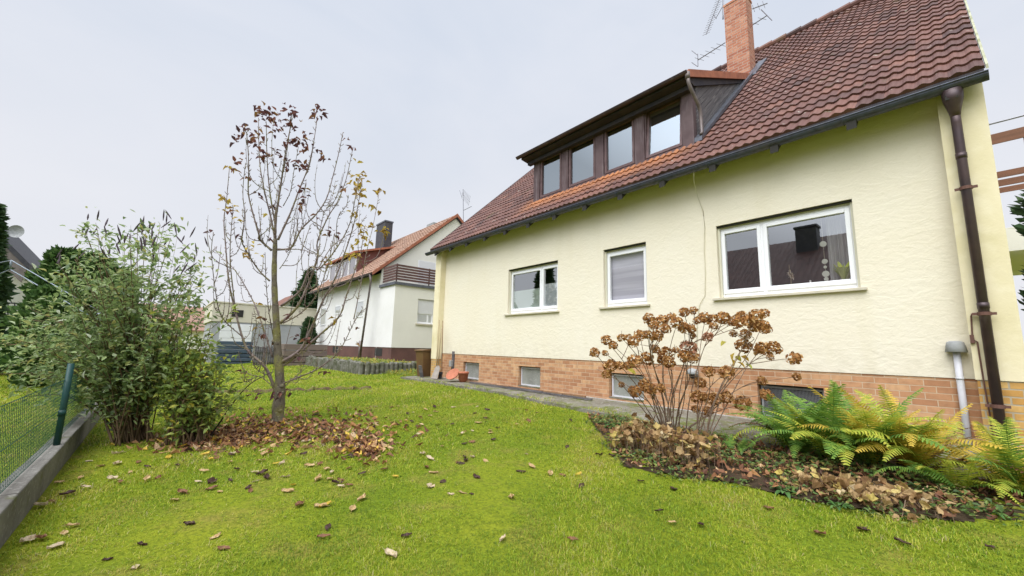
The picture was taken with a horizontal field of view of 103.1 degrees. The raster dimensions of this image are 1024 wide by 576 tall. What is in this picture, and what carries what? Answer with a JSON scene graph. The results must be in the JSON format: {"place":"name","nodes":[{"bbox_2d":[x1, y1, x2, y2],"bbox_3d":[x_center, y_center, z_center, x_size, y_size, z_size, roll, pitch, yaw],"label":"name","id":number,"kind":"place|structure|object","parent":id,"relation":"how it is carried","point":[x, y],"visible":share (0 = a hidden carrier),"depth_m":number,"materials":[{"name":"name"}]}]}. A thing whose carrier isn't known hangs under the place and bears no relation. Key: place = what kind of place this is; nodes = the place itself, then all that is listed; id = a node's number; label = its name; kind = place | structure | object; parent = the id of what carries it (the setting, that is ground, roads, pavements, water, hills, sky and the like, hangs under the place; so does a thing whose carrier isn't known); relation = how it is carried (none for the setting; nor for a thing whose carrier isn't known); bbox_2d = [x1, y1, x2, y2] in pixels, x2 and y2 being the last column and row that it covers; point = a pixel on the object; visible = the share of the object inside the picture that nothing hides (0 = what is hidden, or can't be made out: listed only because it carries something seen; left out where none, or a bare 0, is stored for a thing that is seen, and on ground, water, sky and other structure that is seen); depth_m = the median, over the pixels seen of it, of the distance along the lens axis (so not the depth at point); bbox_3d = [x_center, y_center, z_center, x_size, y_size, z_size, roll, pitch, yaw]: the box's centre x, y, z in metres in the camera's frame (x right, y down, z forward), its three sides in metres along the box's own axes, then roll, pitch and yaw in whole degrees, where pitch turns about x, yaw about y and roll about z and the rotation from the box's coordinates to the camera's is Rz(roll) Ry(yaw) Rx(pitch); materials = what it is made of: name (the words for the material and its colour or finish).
{"place":"outdoors","nodes":[
{"label":"outdoors","id":0,"kind":"place"},
{"bbox_2d":[4,225,39,315],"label":"gable house","id":1,"kind":"structure","parent":0,"point":[21,253],"depth_m":24.20,"materials":[{"name":"white paint"}]},
{"bbox_2d":[316,355,415,373],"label":"terrace","id":2,"kind":"structure","parent":0,"point":[329,356],"depth_m":19.15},
{"bbox_2d":[0,350,1023,575],"bbox_3d":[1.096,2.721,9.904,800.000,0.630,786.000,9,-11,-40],"label":"ground","id":3,"kind":"structure","parent":0,"point":[485,484],"depth_m":3.33,"materials":[{"name":"plant"}]},
{"bbox_2d":[0,203,19,374],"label":"conifer","id":4,"kind":"object","parent":3,"relation":"on","point":[7,287],"visible":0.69,"depth_m":15.74,"materials":[{"name":"plant"}]},
{"bbox_2d":[19,534,36,541],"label":"fallen leaf","id":5,"kind":"object","parent":3,"relation":"on","point":[27,538],"visible":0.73,"depth_m":2.98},
{"bbox_2d":[33,501,47,504],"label":"fallen leaf","id":6,"kind":"object","parent":3,"relation":"on","point":[41,503],"visible":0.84,"depth_m":3.60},
{"bbox_2d":[35,533,47,538],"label":"fallen leaf","id":7,"kind":"object","parent":3,"relation":"on","point":[41,536],"visible":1,"depth_m":2.98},
{"bbox_2d":[0,284,85,386],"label":"conifer","id":8,"kind":"object","parent":3,"relation":"on","point":[35,294],"visible":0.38,"depth_m":12.12,"materials":[{"name":"plant"}]},
{"bbox_2d":[0,260,100,380],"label":"canopy frame","id":9,"kind":"object","parent":3,"relation":"on","point":[10,266],"visible":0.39,"depth_m":12.79,"materials":[{"name":"grey"}]},
{"bbox_2d":[0,402,101,548],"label":"garden kerb","id":10,"kind":"structure","parent":3,"relation":"on","point":[21,493],"depth_m":3.71,"materials":[{"name":"grey concrete"}]},
{"bbox_2d":[0,363,94,493],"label":"wire fence","id":11,"kind":"object","parent":10,"relation":"on","point":[63,397],"visible":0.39,"depth_m":3.94,"materials":[{"name":"teal"}]},
{"bbox_2d":[16,244,89,326],"bbox_3d":[-21.761,0.864,19.204,2.639,5.967,2.533,9,-11,-40],"label":"thuja","id":12,"kind":"object","parent":3,"relation":"on","point":[50,259],"visible":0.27,"depth_m":18.99,"materials":[{"name":"plant"}]},
{"bbox_2d":[46,541,64,548],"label":"fallen leaf","id":13,"kind":"object","parent":3,"relation":"on","point":[55,544],"visible":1,"depth_m":2.89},
{"bbox_2d":[55,488,76,496],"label":"fallen leaf","id":14,"kind":"object","parent":3,"relation":"on","point":[68,492],"visible":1,"depth_m":3.87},
{"bbox_2d":[35,248,99,338],"bbox_3d":[-21.733,0.939,19.722,2.487,6.007,2.552,9,-11,-40],"label":"thuja","id":15,"kind":"object","parent":3,"relation":"on","point":[80,259],"visible":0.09,"depth_m":19.78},
{"bbox_2d":[65,523,79,525],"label":"fallen leaf","id":16,"kind":"object","parent":3,"relation":"on","point":[69,524],"visible":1,"depth_m":3.21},
{"bbox_2d":[76,251,110,357],"bbox_3d":[-21.544,1.009,20.254,2.763,6.020,2.732,9,-11,-40],"label":"thuja","id":17,"kind":"object","parent":3,"relation":"on","point":[88,268],"visible":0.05,"depth_m":20.21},
{"bbox_2d":[83,256,118,360],"bbox_3d":[-21.437,1.142,20.685,2.887,5.846,2.885,9,-11,-40],"label":"thuja","id":18,"kind":"object","parent":3,"relation":"on","point":[97,269],"visible":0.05,"depth_m":20.61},
{"bbox_2d":[0,206,224,445],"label":"flowering shrub","id":19,"kind":"object","parent":3,"relation":"on","point":[111,364],"visible":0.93,"depth_m":5.72,"materials":[{"name":"green plant"}]},
{"bbox_2d":[80,266,144,350],"bbox_3d":[-20.999,1.468,21.200,3.065,5.443,3.064,9,-11,-40],"label":"thuja","id":20,"kind":"object","parent":3,"relation":"on","point":[114,270],"visible":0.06,"depth_m":21.20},
{"bbox_2d":[107,475,118,479],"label":"fallen leaf","id":21,"kind":"object","parent":3,"relation":"on","point":[111,477],"visible":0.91,"depth_m":4.28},
{"bbox_2d":[137,541,147,545],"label":"fallen leaf","id":22,"kind":"object","parent":3,"relation":"on","point":[142,543],"visible":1,"depth_m":2.88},
{"bbox_2d":[132,303,204,349],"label":"house","id":23,"kind":"structure","parent":3,"relation":"on","point":[201,324],"depth_m":55.56,"materials":[{"name":"white paint"}]},
{"bbox_2d":[177,488,188,493],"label":"fallen leaf","id":24,"kind":"object","parent":3,"relation":"on","point":[182,490],"visible":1,"depth_m":3.88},
{"bbox_2d":[124,304,252,445],"bbox_3d":[-4.664,1.273,5.886,1.516,2.102,1.815,9,-11,-40],"label":"yellowing shrub","id":25,"kind":"object","parent":3,"relation":"on","point":[189,411],"visible":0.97,"depth_m":5.66,"materials":[{"name":"green plant"}]},
{"bbox_2d":[183,521,195,524],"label":"fallen leaf","id":26,"kind":"object","parent":3,"relation":"on","point":[192,522],"visible":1,"depth_m":3.20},
{"bbox_2d":[207,477,216,483],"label":"fallen leaf","id":27,"kind":"object","parent":3,"relation":"on","point":[211,480],"visible":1,"depth_m":4.15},
{"bbox_2d":[209,532,220,539],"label":"fallen leaf","id":28,"kind":"object","parent":3,"relation":"on","point":[216,535],"visible":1,"depth_m":2.99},
{"bbox_2d":[216,545,229,548],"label":"fallen leaf","id":29,"kind":"object","parent":3,"relation":"on","point":[223,546],"visible":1,"depth_m":2.83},
{"bbox_2d":[214,341,252,363],"bbox_3d":[-16.323,3.832,23.849,1.719,1.390,0.960,9,-11,-40],"label":"tarpaulin stack","id":30,"kind":"object","parent":3,"relation":"on","point":[231,348],"visible":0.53,"depth_m":23.48,"materials":[{"name":"plastic"}]},
{"bbox_2d":[208,372,270,437],"bbox_3d":[-4.119,1.778,6.111,0.801,1.027,0.097,3,-9,-10],"label":"bent cane","id":31,"kind":"object","parent":3,"relation":"on","point":[212,432],"visible":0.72,"depth_m":6.04,"materials":[{"name":"brown"}]},
{"bbox_2d":[201,301,316,361],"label":"garage","id":32,"kind":"structure","parent":3,"relation":"on","point":[245,313],"depth_m":27.21,"materials":[{"name":"white paint"}]},
{"bbox_2d":[219,323,252,345],"bbox_3d":[-18.024,3.513,26.424,1.766,2.335,0.050,9,-11,-40],"label":"door","id":33,"kind":"structure","parent":32,"relation":"in","point":[226,335],"depth_m":26.44,"materials":[{"name":"white plastic"}]},
{"bbox_2d":[232,310,243,316],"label":"window","id":34,"kind":"structure","parent":32,"relation":"in","point":[240,312],"depth_m":26.68,"materials":[{"name":"grey"}]},
{"bbox_2d":[256,469,267,474],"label":"fallen leaf","id":35,"kind":"object","parent":3,"relation":"on","point":[262,471],"visible":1,"depth_m":4.40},
{"bbox_2d":[253,346,273,364],"bbox_3d":[-13.382,3.815,22.445,1.480,1.200,0.090,9,-11,-40],"label":"paling fence","id":36,"kind":"object","parent":3,"relation":"on","point":[258,352],"visible":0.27,"depth_m":22.27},
{"bbox_2d":[278,296,291,306],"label":"house","id":37,"kind":"structure","parent":3,"relation":"on","point":[283,300],"depth_m":53.26,"materials":[{"name":"tile"}]},
{"bbox_2d":[281,488,295,491],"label":"fallen leaf","id":38,"kind":"object","parent":3,"relation":"on","point":[286,490],"visible":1,"depth_m":3.87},
{"bbox_2d":[215,386,370,392],"bbox_3d":[-6.324,2.828,11.322,4.808,0.283,0.956,2,-9,-5],"label":"soil strip","id":39,"kind":"object","parent":3,"relation":"on","point":[259,390],"visible":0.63,"depth_m":11.24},
{"bbox_2d":[203,101,389,421],"bbox_3d":[-3.977,-0.531,6.979,3.620,5.828,1.790,1,-8,1],"label":"fruit tree","id":40,"kind":"object","parent":3,"relation":"on","point":[278,386],"visible":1,"depth_m":7.09,"materials":[{"name":"brown plant"}]},
{"bbox_2d":[295,501,303,506],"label":"fallen leaf","id":41,"kind":"object","parent":3,"relation":"on","point":[297,503],"visible":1,"depth_m":3.55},
{"bbox_2d":[289,268,319,308],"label":"spruce","id":42,"kind":"object","parent":3,"relation":"on","point":[308,299],"visible":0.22,"depth_m":46.03,"materials":[{"name":"plant"}]},
{"bbox_2d":[281,344,327,365],"bbox_3d":[-11.380,3.728,22.162,2.173,1.290,0.900,9,-11,-40],"label":"compost box","id":43,"kind":"object","parent":3,"relation":"on","point":[291,349],"visible":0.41,"depth_m":21.67,"materials":[{"name":"grey wood"}]},
{"bbox_2d":[295,316,317,350],"bbox_3d":[-13.557,3.530,27.012,1.385,3.423,1.327,9,-11,-40],"label":"columnar conifer","id":44,"kind":"object","parent":3,"relation":"on","point":[305,323],"visible":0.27,"depth_m":26.89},
{"bbox_2d":[314,473,321,482],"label":"fallen leaf","id":45,"kind":"object","parent":3,"relation":"on","point":[318,476],"visible":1,"depth_m":4.20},
{"bbox_2d":[314,502,329,506],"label":"fallen leaf","id":46,"kind":"object","parent":3,"relation":"on","point":[321,504],"visible":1,"depth_m":3.52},
{"bbox_2d":[317,534,332,536],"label":"fallen leaf","id":47,"kind":"object","parent":3,"relation":"on","point":[322,535],"visible":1,"depth_m":2.98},
{"bbox_2d":[304,355,364,374],"bbox_3d":[-9.750,3.918,20.424,0.257,0.992,11.833,9,-11,-40],"label":"palisade edging","id":48,"kind":"object","parent":3,"relation":"on","point":[350,366],"visible":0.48,"depth_m":17.78,"materials":[{"name":"grey concrete"}]},
{"bbox_2d":[349,504,355,511],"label":"fallen leaf","id":49,"kind":"object","parent":3,"relation":"on","point":[351,507],"visible":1,"depth_m":3.45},
{"bbox_2d":[356,493,365,502],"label":"fallen leaf","id":50,"kind":"object","parent":3,"relation":"on","point":[361,497],"visible":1,"depth_m":3.67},
{"bbox_2d":[323,355,416,375],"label":"weeds","id":51,"kind":"object","parent":3,"relation":"on","point":[402,372],"visible":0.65,"depth_m":17.16,"materials":[{"name":"green plant"}]},
{"bbox_2d":[383,548,396,557],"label":"fallen leaf","id":52,"kind":"object","parent":3,"relation":"on","point":[388,551],"visible":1,"depth_m":2.73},
{"bbox_2d":[308,189,471,360],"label":"neighbour house","id":53,"kind":"structure","parent":3,"relation":"on","point":[394,321],"depth_m":21.93,"materials":[{"name":"white paint"}]},
{"bbox_2d":[319,307,326,325],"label":"window","id":54,"kind":"structure","parent":53,"relation":"in","point":[323,319],"depth_m":27.81,"materials":[{"name":"white plastic"}]},
{"bbox_2d":[355,300,363,317],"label":"window","id":55,"kind":"structure","parent":53,"relation":"in","point":[361,300],"depth_m":22.60,"materials":[{"name":"white plastic"}]},
{"bbox_2d":[374,348,381,355],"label":"basement window","id":56,"kind":"structure","parent":53,"relation":"in","point":[378,351],"depth_m":20.23,"materials":[{"name":"grey"}]},
{"bbox_2d":[415,299,432,325],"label":"window","id":57,"kind":"structure","parent":53,"relation":"in","point":[425,307],"depth_m":20.56,"materials":[{"name":"white plastic"}]},
{"bbox_2d":[417,260,435,284],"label":"window","id":58,"kind":"structure","parent":53,"relation":"in","point":[422,264],"depth_m":22.81,"materials":[{"name":"white plastic"}]},
{"bbox_2d":[365,361,416,374],"bbox_3d":[-4.257,3.567,17.090,3.900,0.979,0.230,8,-11,-39],"label":"palisade edging","id":59,"kind":"object","parent":3,"relation":"on","point":[378,368],"visible":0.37,"depth_m":16.37,"materials":[{"name":"grey concrete"}]},
{"bbox_2d":[414,349,430,376],"bbox_3d":[-3.088,2.705,14.602,0.680,1.005,0.620,9,-11,-40],"label":"waste bin","id":60,"kind":"object","parent":3,"relation":"on","point":[423,357],"visible":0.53,"depth_m":14.38,"materials":[{"name":"brown plastic"}]},
{"bbox_2d":[109,405,1023,519],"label":"leaf litter","id":61,"kind":"object","parent":3,"relation":"on","point":[232,435],"visible":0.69,"depth_m":5.48,"materials":[{"name":"plant"}]},
{"bbox_2d":[425,0,1023,453],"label":"house","id":62,"kind":"structure","parent":3,"relation":"on","point":[739,176],"depth_m":7.31,"materials":[{"name":"beige paint"}]},
{"bbox_2d":[466,362,478,379],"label":"basement window","id":63,"kind":"structure","parent":62,"relation":"in","point":[473,368],"depth_m":12.84,"materials":[{"name":"glass"}]},
{"bbox_2d":[518,366,539,387],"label":"basement window","id":64,"kind":"structure","parent":62,"relation":"in","point":[530,376],"depth_m":10.84,"materials":[{"name":"grey plastic"}]},
{"bbox_2d":[504,261,558,315],"bbox_3d":[0.556,0.049,11.111,0.223,1.343,2.130,9,-11,-40],"label":"window","id":65,"kind":"structure","parent":62,"relation":"in","point":[544,299],"depth_m":11.09,"materials":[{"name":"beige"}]},
{"bbox_2d":[540,152,561,198],"bbox_3d":[1.159,-3.275,11.736,0.138,1.300,0.970,9,-11,-40],"label":"dormer window","id":66,"kind":"structure","parent":62,"relation":"in","point":[550,170],"depth_m":11.85,"materials":[{"name":"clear glass"}]},
{"bbox_2d":[569,137,595,187],"bbox_3d":[1.904,-3.384,10.874,0.138,1.300,1.040,9,-11,-40],"label":"dormer window","id":67,"kind":"structure","parent":62,"relation":"in","point":[582,157],"depth_m":10.97,"materials":[{"name":"clear glass"}]},
{"bbox_2d":[604,119,634,174],"bbox_3d":[2.667,-3.496,9.993,0.138,1.300,1.000,9,-11,-40],"label":"dormer window","id":68,"kind":"structure","parent":62,"relation":"in","point":[619,143],"depth_m":10.08,"materials":[{"name":"clear glass"}]},
{"bbox_2d":[599,242,649,308],"bbox_3d":[2.487,-0.241,8.906,0.255,1.363,1.260,9,-11,-40],"label":"window","id":69,"kind":"structure","parent":62,"relation":"in","point":[625,267],"depth_m":8.98,"materials":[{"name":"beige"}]},
{"bbox_2d":[609,373,643,401],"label":"basement window","id":70,"kind":"structure","parent":62,"relation":"in","point":[619,392],"depth_m":8.64,"materials":[{"name":"grey plastic"}]},
{"bbox_2d":[644,97,682,158],"bbox_3d":[3.432,-3.604,9.135,0.176,1.300,1.010,9,-11,-40],"label":"dormer window","id":71,"kind":"structure","parent":62,"relation":"in","point":[663,125],"depth_m":9.19,"materials":[{"name":"clear glass"}]},
{"bbox_2d":[713,199,867,300],"bbox_3d":[4.397,-0.539,6.678,0.223,1.373,2.120,9,-11,-40],"label":"window","id":72,"kind":"structure","parent":62,"relation":"in","point":[766,289],"depth_m":6.67,"materials":[{"name":"white"}]},
{"bbox_2d":[761,384,825,418],"bbox_3d":[4.350,1.793,6.335,0.140,0.527,0.884,9,-11,-40],"label":"basement window","id":73,"kind":"structure","parent":62,"relation":"in","point":[806,393],"depth_m":6.35,"materials":[{"name":"grey"}]},
{"bbox_2d":[820,224,829,280],"bbox_3d":[4.885,-0.592,6.365,0.012,1.060,0.096,9,-11,-40],"label":"hanging mobile","id":74,"kind":"object","parent":62,"relation":"hanging from","point":[825,273],"visible":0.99,"depth_m":6.33,"materials":[{"name":"beige"}]},
{"bbox_2d":[825,213,850,280],"bbox_3d":[5.107,-0.633,6.282,0.060,1.232,0.360,9,-11,-40],"label":"curtain","id":75,"kind":"object","parent":62,"relation":"hanging from","point":[836,239],"visible":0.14,"depth_m":6.34,"materials":[{"name":"fabric"}]},
{"bbox_2d":[833,262,850,279],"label":"potted plant","id":76,"kind":"object","parent":62,"relation":"on","point":[842,272],"visible":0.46,"depth_m":6.10,"materials":[{"name":"green plant"}]},
{"bbox_2d":[989,115,1023,275],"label":"timber balcony","id":77,"kind":"structure","parent":62,"relation":"attached to","point":[1015,239],"depth_m":8.78,"materials":[{"name":"brown wood"}]},
{"bbox_2d":[583,412,1023,526],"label":"ground cover","id":78,"kind":"object","parent":3,"relation":"on","point":[1000,508],"visible":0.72,"depth_m":4.05,"materials":[{"name":"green plant"}]},
{"bbox_2d":[590,414,1023,521],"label":"flower bed","id":79,"kind":"object","parent":3,"relation":"on","point":[962,516],"visible":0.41,"depth_m":4.00,"materials":[{"name":"soil"}]},
{"bbox_2d":[597,412,733,472],"bbox_3d":[1.702,1.834,4.930,0.998,0.468,1.685,4,-9,-17],"label":"withered perennial","id":80,"kind":"object","parent":79,"relation":"on","point":[636,433],"visible":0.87,"depth_m":4.63,"materials":[{"name":"brown plant"}]},
{"bbox_2d":[589,306,802,443],"bbox_3d":[2.471,1.139,5.410,2.904,1.854,1.182,1,-8,2],"label":"hydrangea","id":81,"kind":"object","parent":79,"relation":"on","point":[755,323],"visible":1,"depth_m":5.36,"materials":[{"name":"brown plant"}]},
{"bbox_2d":[711,426,770,455],"bbox_3d":[2.753,1.850,4.836,0.558,0.338,0.682,9,-11,-40],"label":"fern","id":82,"kind":"object","parent":79,"relation":"on","point":[728,441],"visible":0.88,"depth_m":4.88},
{"bbox_2d":[769,486,799,499],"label":"leafy plant","id":83,"kind":"object","parent":79,"relation":"on","point":[787,493],"visible":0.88,"depth_m":3.62,"materials":[{"name":"green plant"}]},
{"bbox_2d":[726,384,860,457],"bbox_3d":[3.394,1.580,4.967,1.410,0.912,1.542,9,-11,-40],"label":"fern","id":84,"kind":"object","parent":79,"relation":"on","point":[785,438],"visible":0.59,"depth_m":4.81,"materials":[{"name":"plant"}]},
{"bbox_2d":[827,500,853,510],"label":"leafy plant","id":85,"kind":"object","parent":79,"relation":"on","point":[843,505],"visible":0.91,"depth_m":3.33,"materials":[{"name":"green plant"}]},
{"bbox_2d":[755,382,929,465],"bbox_3d":[3.582,1.492,4.434,1.693,0.944,1.490,9,-11,-40],"label":"fern","id":86,"kind":"object","parent":79,"relation":"on","point":[827,448],"visible":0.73,"depth_m":4.38,"materials":[{"name":"plant"}]},
{"bbox_2d":[784,380,948,466],"bbox_3d":[3.787,1.498,4.385,1.632,0.917,1.330,9,-11,-40],"label":"fern","id":87,"kind":"object","parent":79,"relation":"on","point":[876,456],"visible":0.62,"depth_m":4.22,"materials":[{"name":"plant"}]},
{"bbox_2d":[774,466,959,522],"bbox_3d":[3.025,1.770,3.550,0.764,0.264,1.226,9,-11,-40],"label":"withered perennial","id":88,"kind":"object","parent":79,"relation":"on","point":[866,488],"visible":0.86,"depth_m":3.41,"materials":[{"name":"brown plant"}]},
{"bbox_2d":[838,385,1023,487],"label":"fern","id":89,"kind":"object","parent":79,"relation":"on","point":[919,455],"visible":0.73,"depth_m":4.02,"materials":[{"name":"plant"}]},
{"bbox_2d":[871,451,1023,503],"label":"fern","id":90,"kind":"object","parent":79,"relation":"on","point":[936,476],"visible":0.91,"depth_m":3.60,"materials":[{"name":"plant"}]},
{"bbox_2d":[904,416,1023,497],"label":"fern","id":91,"kind":"object","parent":79,"relation":"on","point":[1007,457],"visible":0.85,"depth_m":3.52,"materials":[{"name":"plant"}]},
{"bbox_2d":[967,505,1011,519],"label":"leafy plant","id":92,"kind":"object","parent":79,"relation":"on","point":[1001,514],"visible":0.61,"depth_m":3.17,"materials":[{"name":"green plant"}]},
{"bbox_2d":[810,530,825,533],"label":"fallen leaf","id":93,"kind":"object","parent":3,"relation":"on","point":[818,531],"visible":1,"depth_m":2.89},
{"bbox_2d":[856,526,868,529],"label":"fallen leaf","id":94,"kind":"object","parent":3,"relation":"on","point":[862,528],"visible":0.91,"depth_m":2.95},
{"bbox_2d":[894,536,914,546],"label":"fallen leaf","id":95,"kind":"object","parent":3,"relation":"on","point":[899,540],"visible":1,"depth_m":2.77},
{"bbox_2d":[1007,190,1023,310],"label":"conifer","id":96,"kind":"object","parent":3,"relation":"on","point":[1017,210],"visible":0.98,"depth_m":6.52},
{"bbox_2d":[0,0,1023,341],"label":"sky","id":97,"kind":"structure","parent":0,"point":[114,107],"materials":[{"name":"white"}]},
{"bbox_2d":[401,376,1000,487],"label":"path","id":98,"kind":"structure","parent":0,"point":[725,423],"depth_m":7.42,"materials":[{"name":"concrete"}]},
{"bbox_2d":[418,365,423,376],"bbox_3d":[-3.153,2.911,14.081,0.146,0.455,0.200,9,-11,-40],"label":"board offcut","id":99,"kind":"object","parent":98,"relation":"on","point":[420,370],"visible":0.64,"depth_m":14.05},
{"bbox_2d":[431,329,441,378],"bbox_3d":[-2.437,2.183,13.599,0.301,1.662,0.400,9,-11,-40],"label":"snow shovel","id":100,"kind":"object","parent":98,"relation":"on","point":[435,374],"visible":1,"depth_m":13.51,"materials":[{"name":"metal"}]},
{"bbox_2d":[436,320,439,365],"bbox_3d":[-2.561,2.042,13.762,0.160,1.936,0.388,4,-9,-14],"label":"hoe","id":101,"kind":"object","parent":98,"relation":"on","point":[437,344],"visible":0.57,"depth_m":13.83,"materials":[{"name":"brown wood"}]},
{"bbox_2d":[438,321,442,378],"bbox_3d":[-2.383,2.051,13.641,0.127,1.931,0.345,5,-9,-22],"label":"broom","id":102,"kind":"object","parent":98,"relation":"on","point":[440,375],"visible":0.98,"depth_m":13.57,"materials":[{"name":"brown wood"}]},
{"bbox_2d":[446,368,458,379],"bbox_3d":[-1.849,2.673,12.630,0.322,0.335,0.449,17,-18,-61],"label":"saucer","id":103,"kind":"object","parent":98,"relation":"on","point":[451,374],"visible":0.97,"depth_m":12.66,"materials":[{"name":"ceramic"}]},
{"bbox_2d":[458,371,468,381],"bbox_3d":[-1.501,2.728,12.503,0.340,0.300,0.340,9,-11,-40],"label":"flower pot","id":104,"kind":"object","parent":98,"relation":"on","point":[462,376],"visible":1,"depth_m":12.38,"materials":[{"name":"ceramic"}]},
{"bbox_2d":[467,380,542,391],"bbox_3d":[-0.409,2.716,11.325,0.044,0.034,3.703,8,-11,-38],"label":"timber lath","id":105,"kind":"object","parent":98,"relation":"on","point":[513,387],"visible":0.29,"depth_m":10.61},
{"bbox_2d":[466,381,562,394],"bbox_3d":[-0.132,2.671,10.974,0.044,0.034,4.000,9,-11,-40],"label":"timber lath","id":106,"kind":"object","parent":98,"relation":"on","point":[517,387],"visible":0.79,"depth_m":10.58,"materials":[{"name":"grey wood"}]},
{"bbox_2d":[469,382,592,399],"bbox_3d":[0.218,2.588,10.357,0.044,0.034,4.600,8,-11,-39],"label":"timber lath","id":107,"kind":"object","parent":98,"relation":"on","point":[534,391],"visible":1,"depth_m":9.88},
{"bbox_2d":[488,383,585,397],"bbox_3d":[0.483,2.599,10.385,0.044,0.034,3.500,9,-11,-41],"label":"timber lath","id":108,"kind":"object","parent":98,"relation":"on","point":[555,392],"visible":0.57,"depth_m":9.51,"materials":[{"name":"grey wood"}]},
{"bbox_2d":[785,267,793,284],"bbox_3d":[4.582,-0.177,6.679,0.226,0.420,0.359,9,-11,-40],"label":"potted orchid","id":109,"kind":"object","parent":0,"point":[791,277],"visible":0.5,"depth_m":6.67,"materials":[{"name":"green ceramic"}]}
]}

